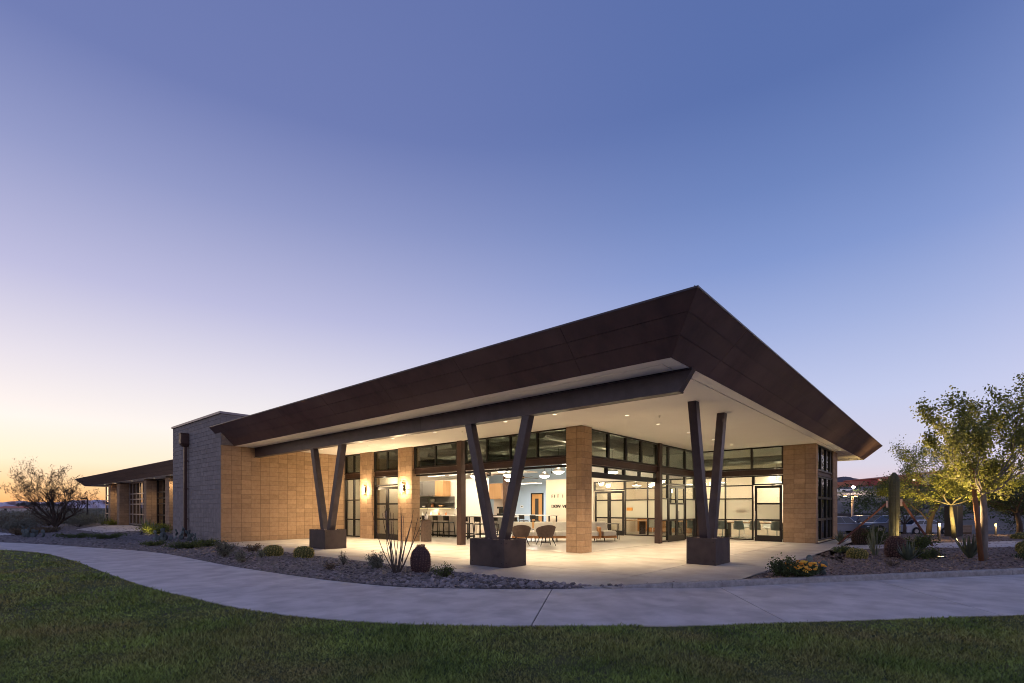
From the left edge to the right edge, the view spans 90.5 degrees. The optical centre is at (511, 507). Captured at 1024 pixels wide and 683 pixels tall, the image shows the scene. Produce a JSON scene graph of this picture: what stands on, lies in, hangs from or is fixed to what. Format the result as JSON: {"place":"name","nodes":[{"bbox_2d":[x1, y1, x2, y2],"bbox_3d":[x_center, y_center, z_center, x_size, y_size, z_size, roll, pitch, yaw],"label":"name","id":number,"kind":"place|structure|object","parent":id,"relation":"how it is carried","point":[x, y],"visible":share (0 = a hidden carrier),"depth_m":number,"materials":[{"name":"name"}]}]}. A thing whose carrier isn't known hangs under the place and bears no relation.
{"place":"outdoors","nodes":[
{"label":"outdoors","id":0,"kind":"place"},
{"bbox_2d":[0,500,104,507],"bbox_3d":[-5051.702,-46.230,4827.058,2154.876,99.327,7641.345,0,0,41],"label":"mountain range","id":1,"kind":"structure","parent":0,"point":[91,505],"depth_m":5493.06,"materials":[{"name":"stone"}]},
{"bbox_2d":[77,525,142,532],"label":"path","id":2,"kind":"structure","parent":0,"point":[116,528],"depth_m":35.48,"materials":[{"name":"concrete"}]},
{"bbox_2d":[0,517,624,588],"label":"gravel bed","id":3,"kind":"object","parent":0,"point":[351,570],"visible":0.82,"depth_m":12.66,"materials":[{"name":"grey gravel"}]},
{"bbox_2d":[0,514,43,531],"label":"desert bush","id":4,"kind":"object","parent":3,"relation":"on","point":[25,524],"visible":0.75,"depth_m":30.75,"materials":[{"name":"grey plant"}]},
{"bbox_2d":[0,509,50,530],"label":"desert bush","id":5,"kind":"object","parent":3,"relation":"on","point":[5,518],"visible":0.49,"depth_m":31.98,"materials":[{"name":"green plant"}]},
{"bbox_2d":[21,525,44,536],"bbox_3d":[-23.789,1.130,25.279,1.098,0.654,0.904,0,0,41],"label":"prickly pear","id":6,"kind":"object","parent":3,"relation":"on","point":[25,532],"visible":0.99,"depth_m":25.16,"materials":[{"name":"green plant"}]},
{"bbox_2d":[0,456,108,527],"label":"bare mesquite","id":7,"kind":"object","parent":3,"relation":"on","point":[55,522],"visible":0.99,"depth_m":33.98,"materials":[{"name":"brown plant"}]},
{"bbox_2d":[52,532,99,537],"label":"ground cover","id":8,"kind":"object","parent":3,"relation":"on","point":[79,535],"visible":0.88,"depth_m":24.32,"materials":[{"name":"green plant"}]},
{"bbox_2d":[51,511,106,526],"bbox_3d":[-33.282,0.815,39.296,3.636,1.402,3.293,0,0,1],"label":"desert bush","id":9,"kind":"object","parent":3,"relation":"on","point":[84,522],"visible":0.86,"depth_m":39.16,"materials":[{"name":"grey plant"}]},
{"bbox_2d":[87,531,128,538],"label":"ground cover","id":10,"kind":"object","parent":3,"relation":"on","point":[103,536],"visible":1,"depth_m":23.90,"materials":[{"name":"green plant"}]},
{"bbox_2d":[75,459,173,529],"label":"wing","id":11,"kind":"structure","parent":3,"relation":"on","point":[136,494],"depth_m":39.17,"materials":[{"name":"brown brick"}]},
{"bbox_2d":[129,481,143,524],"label":"window","id":12,"kind":"structure","parent":11,"relation":"in","point":[136,489],"depth_m":41.46,"materials":[{"name":"brown"}]},
{"bbox_2d":[157,479,164,525],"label":"window","id":13,"kind":"structure","parent":11,"relation":"in","point":[160,482],"depth_m":37.08,"materials":[{"name":"glass"}]},
{"bbox_2d":[135,524,172,533],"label":"lime shrub","id":14,"kind":"object","parent":3,"relation":"on","point":[150,530],"visible":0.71,"depth_m":27.92,"materials":[{"name":"green plant"}]},
{"bbox_2d":[153,526,184,540],"bbox_3d":[-15.542,1.147,22.934,0.824,0.618,1.215,0,0,10],"label":"prickly pear","id":15,"kind":"object","parent":3,"relation":"on","point":[163,536],"visible":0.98,"depth_m":22.55,"materials":[{"name":"green plant"}]},
{"bbox_2d":[156,539,210,548],"bbox_3d":[-11.573,1.281,18.117,1.288,0.382,1.425,0,0,-2],"label":"ground cover","id":16,"kind":"object","parent":3,"relation":"on","point":[188,544],"visible":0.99,"depth_m":18.01,"materials":[{"name":"green plant"}]},
{"bbox_2d":[212,540,242,556],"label":"desert shrub","id":17,"kind":"object","parent":3,"relation":"on","point":[226,550],"visible":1,"depth_m":14.93,"materials":[{"name":"green plant"}]},
{"bbox_2d":[228,548,257,561],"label":"desert shrub","id":18,"kind":"object","parent":3,"relation":"on","point":[240,557],"visible":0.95,"depth_m":13.46,"materials":[{"name":"green plant"}]},
{"bbox_2d":[262,545,283,555],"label":"golden barrel cactus","id":19,"kind":"object","parent":3,"relation":"on","point":[275,550],"visible":0.91,"depth_m":15.22,"materials":[{"name":"green plant"}]},
{"bbox_2d":[292,545,314,557],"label":"golden barrel cactus","id":20,"kind":"object","parent":3,"relation":"on","point":[304,551],"visible":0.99,"depth_m":14.63,"materials":[{"name":"green plant"}]},
{"bbox_2d":[364,550,386,568],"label":"sage bush","id":21,"kind":"object","parent":3,"relation":"on","point":[376,560],"visible":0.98,"depth_m":12.05,"materials":[{"name":"green plant"}]},
{"bbox_2d":[372,506,426,572],"bbox_3d":[-2.554,0.708,11.300,0.875,1.505,1.047,0,0,41],"label":"ocotillo","id":22,"kind":"object","parent":3,"relation":"on","point":[394,567],"visible":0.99,"depth_m":11.27,"materials":[{"name":"plant"}]},
{"bbox_2d":[410,544,430,572],"bbox_3d":[-2.076,1.147,11.538,0.509,0.652,0.511,0,0,1],"label":"barrel cactus","id":23,"kind":"object","parent":3,"relation":"on","point":[420,559],"visible":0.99,"depth_m":11.39,"materials":[{"name":"plant"}]},
{"bbox_2d":[430,561,456,577],"bbox_3d":[-1.443,1.288,10.543,0.504,0.347,0.520,0,0,-32],"label":"creosote","id":24,"kind":"object","parent":3,"relation":"on","point":[442,572],"visible":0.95,"depth_m":10.54,"materials":[{"name":"green plant"}]},
{"bbox_2d":[347,455,360,536],"bbox_3d":[-7.618,-0.796,26.118,0.080,4.460,1.820,0,0,41],"label":"wall entry","id":25,"kind":"object","parent":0,"point":[350,496],"depth_m":25.56,"materials":[{"name":"beige"}]},
{"bbox_2d":[380,477,397,533],"bbox_3d":[-5.987,-0.096,25.440,3.250,3.060,0.100,0,0,41],"label":"wall vestibule","id":26,"kind":"object","parent":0,"point":[393,495],"depth_m":25.46,"materials":[{"name":"beige"}]},
{"bbox_2d":[380,458,487,480],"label":"wall","id":27,"kind":"structure","parent":0,"point":[383,464],"depth_m":33.44,"materials":[{"name":"beige"}]},
{"bbox_2d":[420,515,477,536],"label":"kitchen island","id":28,"kind":"structure","parent":0,"point":[452,518],"depth_m":25.62,"materials":[{"name":"stone"}]},
{"bbox_2d":[420,478,488,533],"bbox_3d":[-4.048,-0.096,29.798,7.350,3.060,0.120,0,0,41],"label":"interior wall","id":29,"kind":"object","parent":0,"point":[472,504],"depth_m":28.36,"materials":[{"name":"white paint"}]},
{"bbox_2d":[420,480,450,496],"bbox_3d":[-4.869,-1.116,30.035,3.000,0.900,0.598,0,0,41],"label":"cabinet","id":30,"kind":"object","parent":29,"relation":"attached to","point":[442,488],"visible":0.88,"depth_m":29.27,"materials":[{"name":"grey"}]},
{"bbox_2d":[420,496,454,507],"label":"wall shelves","id":31,"kind":"object","parent":29,"relation":"attached to","point":[448,501],"depth_m":29.78,"materials":[{"name":"grey"}]},
{"bbox_2d":[489,483,502,530],"bbox_3d":[-0.879,-0.041,31.799,1.300,2.950,0.800,0,0,41],"label":"tall cupboard","id":32,"kind":"object","parent":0,"point":[496,492],"visible":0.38,"depth_m":31.45,"materials":[{"name":"brown wood"}]},
{"bbox_2d":[4,489,1008,588],"bbox_3d":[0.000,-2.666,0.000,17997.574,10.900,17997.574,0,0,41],"label":"desert ground","id":33,"kind":"structure","parent":0,"point":[843,498],"depth_m":79.95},
{"bbox_2d":[0,508,138,525],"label":"desert scrub","id":34,"kind":"object","parent":33,"relation":"on","point":[90,511],"visible":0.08,"depth_m":108.19,"materials":[{"name":"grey plant"}]},
{"bbox_2d":[0,542,1023,626],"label":"sidewalk","id":35,"kind":"structure","parent":0,"point":[305,597],"depth_m":8.35,"materials":[{"name":"grey concrete"}]},
{"bbox_2d":[0,549,1023,682],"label":"lawn","id":36,"kind":"structure","parent":0,"point":[557,662],"depth_m":5.62,"materials":[{"name":"plant"}]},
{"bbox_2d":[0,0,1023,501],"label":"sky","id":37,"kind":"structure","parent":0,"point":[207,207],"materials":[{"name":"blue"}]},
{"bbox_2d":[488,464,565,521],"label":"wall back","id":38,"kind":"structure","parent":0,"point":[524,497],"depth_m":35.41,"materials":[{"name":"white paint"}]},
{"bbox_2d":[531,493,543,528],"bbox_3d":[1.712,0.204,34.880,1.040,2.460,0.139,0,0,41],"label":"wooden door","id":39,"kind":"structure","parent":38,"relation":"attached to","point":[537,503],"depth_m":34.84,"materials":[{"name":"brown wood"}]},
{"bbox_2d":[223,537,850,588],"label":"patio","id":40,"kind":"structure","parent":0,"point":[659,563],"depth_m":14.14,"materials":[{"name":"beige concrete"}]},
{"bbox_2d":[171,285,882,567],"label":"clubhouse","id":41,"kind":"structure","parent":40,"relation":"on","point":[697,371],"depth_m":16.34,"materials":[{"name":"metal"}]},
{"bbox_2d":[345,478,359,536],"bbox_3d":[-7.723,-0.016,24.864,1.550,2.840,0.110,0,0,41],"label":"window","id":42,"kind":"structure","parent":41,"relation":"in","point":[354,500],"depth_m":24.88,"materials":[{"name":"clear glass"}]},
{"bbox_2d":[345,454,359,473],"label":"window","id":43,"kind":"structure","parent":41,"relation":"in","point":[354,455],"depth_m":24.88,"materials":[{"name":"black glass"}]},
{"bbox_2d":[375,487,386,538],"bbox_3d":[-6.024,0.229,23.327,0.918,2.390,0.125,0,0,41],"label":"door","id":44,"kind":"structure","parent":41,"relation":"in","point":[381,536],"depth_m":23.46,"materials":[{"name":"clear glass"}]},
{"bbox_2d":[374,449,397,471],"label":"window","id":45,"kind":"structure","parent":41,"relation":"in","point":[375,453],"depth_m":23.19,"materials":[{"name":"black glass"}]},
{"bbox_2d":[386,486,397,539],"bbox_3d":[-5.323,0.229,22.716,0.918,2.390,0.125,0,0,41],"label":"door","id":46,"kind":"structure","parent":41,"relation":"in","point":[392,487],"depth_m":22.94,"materials":[{"name":"clear glass"}]},
{"bbox_2d":[414,441,456,468],"bbox_3d":[-3.146,-2.151,20.877,2.670,0.930,0.110,0,0,41],"label":"window","id":47,"kind":"structure","parent":41,"relation":"in","point":[435,445],"depth_m":20.85,"materials":[{"name":"black glass"}]},
{"bbox_2d":[423,469,537,477],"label":"kitchen ceiling","id":48,"kind":"structure","parent":41,"relation":"attached to","point":[454,476],"depth_m":30.41,"materials":[{"name":"grey paint"}]},
{"bbox_2d":[380,434,643,463],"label":"ceiling","id":49,"kind":"structure","parent":41,"relation":"attached to","point":[384,455],"depth_m":26.50,"materials":[{"name":"white paint"}]},
{"bbox_2d":[465,428,565,463],"bbox_3d":[0.013,-2.151,18.124,4.810,0.930,0.110,0,0,41],"label":"window","id":50,"kind":"structure","parent":41,"relation":"in","point":[536,432],"depth_m":18.15,"materials":[{"name":"black glass"}]},
{"bbox_2d":[595,491,608,529],"bbox_3d":[4.783,0.269,27.056,0.858,2.310,0.125,0,0,41],"label":"door","id":51,"kind":"structure","parent":41,"relation":"in","point":[601,506],"depth_m":27.06,"materials":[{"name":"black glass"}]},
{"bbox_2d":[609,491,623,535],"bbox_3d":[5.439,0.269,26.484,0.858,2.310,0.125,0,0,41],"label":"door","id":52,"kind":"structure","parent":41,"relation":"in","point":[616,507],"depth_m":26.47,"materials":[{"name":"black glass"}]},
{"bbox_2d":[592,465,655,482],"bbox_3d":[4.086,-1.231,18.628,0.150,0.410,5.180,0,0,41],"label":"roll up door","id":53,"kind":"structure","parent":41,"relation":"in","point":[605,475],"depth_m":18.54,"materials":[{"name":"black glass"}]},
{"bbox_2d":[592,429,657,465],"bbox_3d":[4.139,-2.151,18.582,0.110,0.930,5.180,0,0,41],"label":"window","id":54,"kind":"structure","parent":41,"relation":"in","point":[608,434],"depth_m":18.57,"materials":[{"name":"black glass"}]},
{"bbox_2d":[593,446,693,481],"bbox_3d":[6.486,-2.216,25.609,5.460,1.600,0.120,0,0,41],"label":"wall bulkhead","id":55,"kind":"object","parent":41,"relation":"attached to","point":[676,458],"depth_m":25.19,"materials":[{"name":"grey paint"}]},
{"bbox_2d":[624,478,693,537],"bbox_3d":[7.190,-0.001,25.016,3.620,2.810,0.110,0,0,41],"label":"interior window","id":56,"kind":"structure","parent":41,"relation":"in","point":[642,508],"depth_m":25.51,"materials":[{"name":"clear glass"}]},
{"bbox_2d":[662,473,668,541],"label":"window","id":57,"kind":"structure","parent":41,"relation":"in","point":[665,501],"depth_m":21.27,"materials":[{"name":"black glass"}]},
{"bbox_2d":[669,485,676,541],"bbox_3d":[6.874,0.229,21.657,0.125,2.390,0.838,0,0,41],"label":"door","id":58,"kind":"structure","parent":41,"relation":"in","point":[672,506],"depth_m":21.75,"materials":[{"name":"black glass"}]},
{"bbox_2d":[662,444,693,470],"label":"window","id":59,"kind":"structure","parent":41,"relation":"in","point":[667,447],"depth_m":21.73,"materials":[{"name":"black glass"}]},
{"bbox_2d":[677,486,684,540],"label":"door","id":60,"kind":"structure","parent":41,"relation":"in","point":[680,506],"depth_m":22.39,"materials":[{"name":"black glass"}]},
{"bbox_2d":[685,476,696,538],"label":"window","id":61,"kind":"structure","parent":41,"relation":"in","point":[690,504],"depth_m":23.26,"materials":[{"name":"black glass"}]},
{"bbox_2d":[706,476,753,539],"bbox_3d":[9.637,-0.001,22.884,2.330,2.810,0.110,0,0,41],"label":"window","id":62,"kind":"structure","parent":41,"relation":"in","point":[730,508],"depth_m":22.58,"materials":[{"name":"clear glass"}]},
{"bbox_2d":[703,446,782,471],"bbox_3d":[10.081,-2.141,22.497,3.510,0.950,0.110,0,0,41],"label":"window","id":63,"kind":"structure","parent":41,"relation":"in","point":[751,449],"depth_m":22.10,"materials":[{"name":"black glass"}]},
{"bbox_2d":[703,444,823,459],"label":"meeting room ceiling","id":64,"kind":"structure","parent":41,"relation":"attached to","point":[747,453],"depth_m":24.66,"materials":[{"name":"grey paint"}]},
{"bbox_2d":[755,485,781,541],"bbox_3d":[10.936,0.229,21.696,1.078,2.390,0.125,0,0,41],"label":"door","id":65,"kind":"structure","parent":41,"relation":"in","point":[763,511],"depth_m":21.69,"materials":[{"name":"black glass"}]},
{"bbox_2d":[818,476,831,540],"bbox_3d":[13.543,0.019,22.101,0.110,2.710,3.520,0,0,41],"label":"window","id":66,"kind":"structure","parent":41,"relation":"in","point":[827,497],"depth_m":22.38,"materials":[{"name":"black glass"}]},
{"bbox_2d":[818,445,831,473],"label":"window","id":67,"kind":"structure","parent":41,"relation":"in","point":[827,453],"depth_m":22.38,"materials":[{"name":"black glass"}]},
{"bbox_2d":[512,522,600,541],"bbox_3d":[1.898,1.018,22.017,3.810,0.833,0.880,0,0,2],"label":"sofa","id":68,"kind":"object","parent":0,"point":[560,531],"visible":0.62,"depth_m":22.14,"materials":[{"name":"beige fabric"}]},
{"bbox_2d":[352,530,831,552],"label":"floor","id":69,"kind":"structure","parent":0,"point":[625,541],"depth_m":21.73,"materials":[{"name":"beige concrete"}]},
{"bbox_2d":[421,520,431,541],"bbox_3d":[-3.674,0.969,21.741,0.340,0.930,0.380,0,0,41],"label":"planter","id":70,"kind":"object","parent":69,"relation":"on","point":[426,530],"visible":1,"depth_m":21.64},
{"bbox_2d":[512,525,530,545],"bbox_3d":[0.350,1.036,19.603,0.768,0.805,0.763,0,0,-2],"label":"lounge chair","id":71,"kind":"object","parent":69,"relation":"on","point":[520,530],"visible":0.93,"depth_m":19.35,"materials":[{"name":"brown fabric"}]},
{"bbox_2d":[536,525,555,545],"bbox_3d":[1.291,1.036,19.356,0.768,0.805,0.763,0,0,-13],"label":"lounge chair","id":72,"kind":"object","parent":69,"relation":"on","point":[546,531],"visible":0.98,"depth_m":19.11,"materials":[{"name":"fabric"}]},
{"bbox_2d":[546,478,594,525],"bbox_3d":[3.218,-0.096,28.442,3.190,3.060,0.120,0,0,41],"label":"wall message","id":73,"kind":"object","parent":69,"relation":"on","point":[557,488],"depth_m":28.91,"materials":[{"name":"beige paint"}]},
{"bbox_2d":[595,522,616,540],"bbox_3d":[4.049,1.018,22.225,0.720,0.833,0.850,0,0,-29],"label":"armchair","id":74,"kind":"object","parent":69,"relation":"on","point":[606,532],"visible":0.77,"depth_m":21.96,"materials":[{"name":"beige fabric"}]},
{"bbox_2d":[637,519,691,532],"bbox_3d":[8.990,0.994,28.894,3.800,0.760,0.516,0,0,41],"label":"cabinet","id":75,"kind":"object","parent":69,"relation":"on","point":[688,530],"visible":0.2,"depth_m":28.88,"materials":[{"name":"brown wood"}]},
{"bbox_2d":[635,463,782,535],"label":"interior wall","id":76,"kind":"structure","parent":69,"relation":"on","point":[768,495],"depth_m":26.91,"materials":[{"name":"beige paint"}]},
{"bbox_2d":[665,521,782,538],"bbox_3d":[10.678,1.059,25.047,6.000,0.750,1.200,0,0,41],"label":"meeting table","id":77,"kind":"object","parent":69,"relation":"on","point":[680,527],"visible":0.45,"depth_m":25.03,"materials":[{"name":"brown"}]},
{"bbox_2d":[592,452,634,531],"bbox_3d":[5.918,-0.796,29.234,0.120,4.460,4.620,0,0,41],"label":"interior wall","id":78,"kind":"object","parent":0,"point":[630,495],"depth_m":29.35,"materials":[{"name":"beige paint"}]},
{"bbox_2d":[673,534,1023,581],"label":"gravel bed","id":79,"kind":"object","parent":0,"point":[956,559],"visible":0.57,"depth_m":13.65,"materials":[{"name":"gravel"}]},
{"bbox_2d":[765,552,799,576],"bbox_3d":[5.690,1.201,10.708,0.882,0.524,0.659,0,0,-38],"label":"lantana","id":80,"kind":"object","parent":79,"relation":"on","point":[780,568],"visible":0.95,"depth_m":10.64,"materials":[{"name":"green plant"}]},
{"bbox_2d":[582,568,1023,588],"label":"kerb","id":81,"kind":"structure","parent":79,"relation":"on","point":[818,579],"depth_m":10.49,"materials":[{"name":"concrete"}]},
{"bbox_2d":[785,560,826,576],"bbox_3d":[6.251,1.304,10.863,0.781,0.343,1.677,0,0,41],"label":"flower bed","id":82,"kind":"object","parent":79,"relation":"on","point":[804,568],"visible":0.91,"depth_m":10.60,"materials":[{"name":"yellow plant"}]},
{"bbox_2d":[845,548,868,558],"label":"golden barrel cactus","id":83,"kind":"object","parent":79,"relation":"on","point":[857,553],"visible":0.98,"depth_m":14.46,"materials":[{"name":"green plant"}]},
{"bbox_2d":[851,527,868,543],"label":"barrel cactus","id":84,"kind":"object","parent":79,"relation":"on","point":[856,538],"visible":0.79,"depth_m":20.25,"materials":[{"name":"plant"}]},
{"bbox_2d":[837,501,887,544],"bbox_3d":[13.656,0.613,19.788,1.815,1.778,0.169,0,0,13],"label":"wooden brace","id":85,"kind":"object","parent":79,"relation":"on","point":[862,523],"visible":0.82,"depth_m":19.76,"materials":[{"name":"brown wood"}]},
{"bbox_2d":[859,525,888,544],"bbox_3d":[14.502,1.051,20.246,1.536,0.883,1.589,0,0,-33],"label":"green mound","id":86,"kind":"object","parent":79,"relation":"on","point":[880,533],"visible":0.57,"depth_m":20.09,"materials":[{"name":"green plant"}]},
{"bbox_2d":[866,525,884,554],"bbox_3d":[11.076,0.983,15.553,0.319,0.951,0.488,0,0,-25],"label":"slipper plant","id":87,"kind":"object","parent":79,"relation":"on","point":[872,547],"visible":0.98,"depth_m":15.54,"materials":[{"name":"green plant"}]},
{"bbox_2d":[888,472,900,536],"bbox_3d":[14.708,0.059,19.549,0.423,2.850,0.422,0,0,41],"label":"saguaro","id":88,"kind":"object","parent":79,"relation":"on","point":[894,493],"visible":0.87,"depth_m":19.44,"materials":[{"name":"green plant"}]},
{"bbox_2d":[883,536,906,557],"bbox_3d":[11.236,1.148,14.879,0.627,0.699,0.626,0,0,34],"label":"barrel cactus","id":89,"kind":"object","parent":79,"relation":"on","point":[890,544],"visible":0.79,"depth_m":14.75,"materials":[{"name":"plant"}]},
{"bbox_2d":[894,541,926,559],"bbox_3d":[10.917,1.169,14.017,0.710,0.578,0.648,0,0,-12],"label":"agave","id":90,"kind":"object","parent":79,"relation":"on","point":[907,553],"visible":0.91,"depth_m":13.95,"materials":[{"name":"green plant"}]},
{"bbox_2d":[903,532,941,549],"bbox_3d":[14.352,1.167,17.864,1.081,0.628,1.687,0,0,14],"label":"green mound","id":91,"kind":"object","parent":79,"relation":"on","point":[923,542],"visible":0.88,"depth_m":17.60,"materials":[{"name":"green plant"}]},
{"bbox_2d":[913,547,946,559],"bbox_3d":[11.715,1.278,14.397,0.925,0.390,1.083,0,0,-2],"label":"green mound","id":92,"kind":"object","parent":79,"relation":"on","point":[929,553],"visible":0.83,"depth_m":14.24,"materials":[{"name":"green plant"}]},
{"bbox_2d":[870,434,1023,538],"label":"palo verde tree","id":93,"kind":"object","parent":79,"relation":"on","point":[950,484],"visible":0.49,"depth_m":24.15,"materials":[{"name":"green plant"}]},
{"bbox_2d":[873,440,1021,533],"bbox_3d":[25.456,-1.248,29.802,7.355,5.674,4.871,0,0,41],"label":"mesquite tree","id":94,"kind":"object","parent":79,"relation":"on","point":[933,511],"visible":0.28,"depth_m":29.91,"materials":[{"name":"green plant"}]},
{"bbox_2d":[953,534,977,557],"bbox_3d":[13.266,1.089,14.707,0.784,0.737,0.814,0,0,41],"label":"agave","id":95,"kind":"object","parent":79,"relation":"on","point":[969,550],"visible":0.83,"depth_m":14.66,"materials":[{"name":"green plant"}]},
{"bbox_2d":[910,372,1023,560],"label":"palo verde tree","id":96,"kind":"object","parent":79,"relation":"on","point":[981,437],"visible":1,"depth_m":13.90,"materials":[{"name":"green plant"}]},
{"bbox_2d":[970,465,983,560],"bbox_3d":[12.747,0.109,13.915,0.348,2.720,0.217,0,0,-10],"label":"trunk","id":97,"kind":"object","parent":79,"relation":"on","point":[978,527],"visible":0.65,"depth_m":13.87,"materials":[{"name":"plant"}]},
{"bbox_2d":[957,476,1023,532],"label":"mesquite tree","id":98,"kind":"object","parent":79,"relation":"on","point":[971,508],"visible":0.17,"depth_m":30.55,"materials":[{"name":"green plant"}]},
{"bbox_2d":[958,482,1023,532],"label":"mesquite tree","id":99,"kind":"object","parent":79,"relation":"on","point":[1006,506],"visible":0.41,"depth_m":26.65,"materials":[{"name":"green plant"}]},
{"bbox_2d":[851,515,880,523],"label":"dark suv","id":100,"kind":"object","parent":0,"point":[859,518],"visible":0.13,"depth_m":58.75,"materials":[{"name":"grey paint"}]},
{"bbox_2d":[832,541,1019,549],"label":"path","id":101,"kind":"structure","parent":0,"point":[992,544],"depth_m":19.37,"materials":[{"name":"concrete"}]},
{"bbox_2d":[837,486,1023,530],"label":"hillside","id":102,"kind":"structure","parent":0,"point":[841,508],"depth_m":80.02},
{"bbox_2d":[837,470,949,487],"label":"mountain","id":103,"kind":"structure","parent":102,"relation":"on","point":[856,482],"depth_m":136.00,"materials":[{"name":"grey"}]},
{"bbox_2d":[837,481,1023,522],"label":"hillside scrub","id":104,"kind":"object","parent":102,"relation":"on","point":[867,505],"visible":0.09,"depth_m":89.51,"materials":[{"name":"green plant"}]},
{"bbox_2d":[837,530,1023,533],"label":"parking lot","id":105,"kind":"structure","parent":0,"point":[992,532],"depth_m":53.99,"materials":[{"name":"grey asphalt"}]},
{"bbox_2d":[837,516,868,532],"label":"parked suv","id":106,"kind":"object","parent":105,"relation":"on","point":[847,524],"visible":0.4,"depth_m":52.15,"materials":[{"name":"grey paint"}]},
{"bbox_2d":[858,515,924,532],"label":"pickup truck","id":107,"kind":"object","parent":105,"relation":"on","point":[882,521],"visible":0.28,"depth_m":50.73,"materials":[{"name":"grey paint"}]},
{"bbox_2d":[847,463,966,533],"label":"mesquite tree","id":108,"kind":"object","parent":105,"relation":"on","point":[901,510],"visible":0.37,"depth_m":44.51,"materials":[{"name":"green plant"}]},
{"bbox_2d":[899,519,943,533],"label":"white sedan","id":109,"kind":"object","parent":105,"relation":"on","point":[912,526],"visible":0.4,"depth_m":49.69,"materials":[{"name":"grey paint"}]},
{"bbox_2d":[944,506,962,535],"bbox_3d":[22.600,0.684,25.997,0.620,1.620,0.446,0,0,-7],"label":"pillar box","id":110,"kind":"object","parent":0,"point":[958,513],"visible":0.61,"depth_m":25.81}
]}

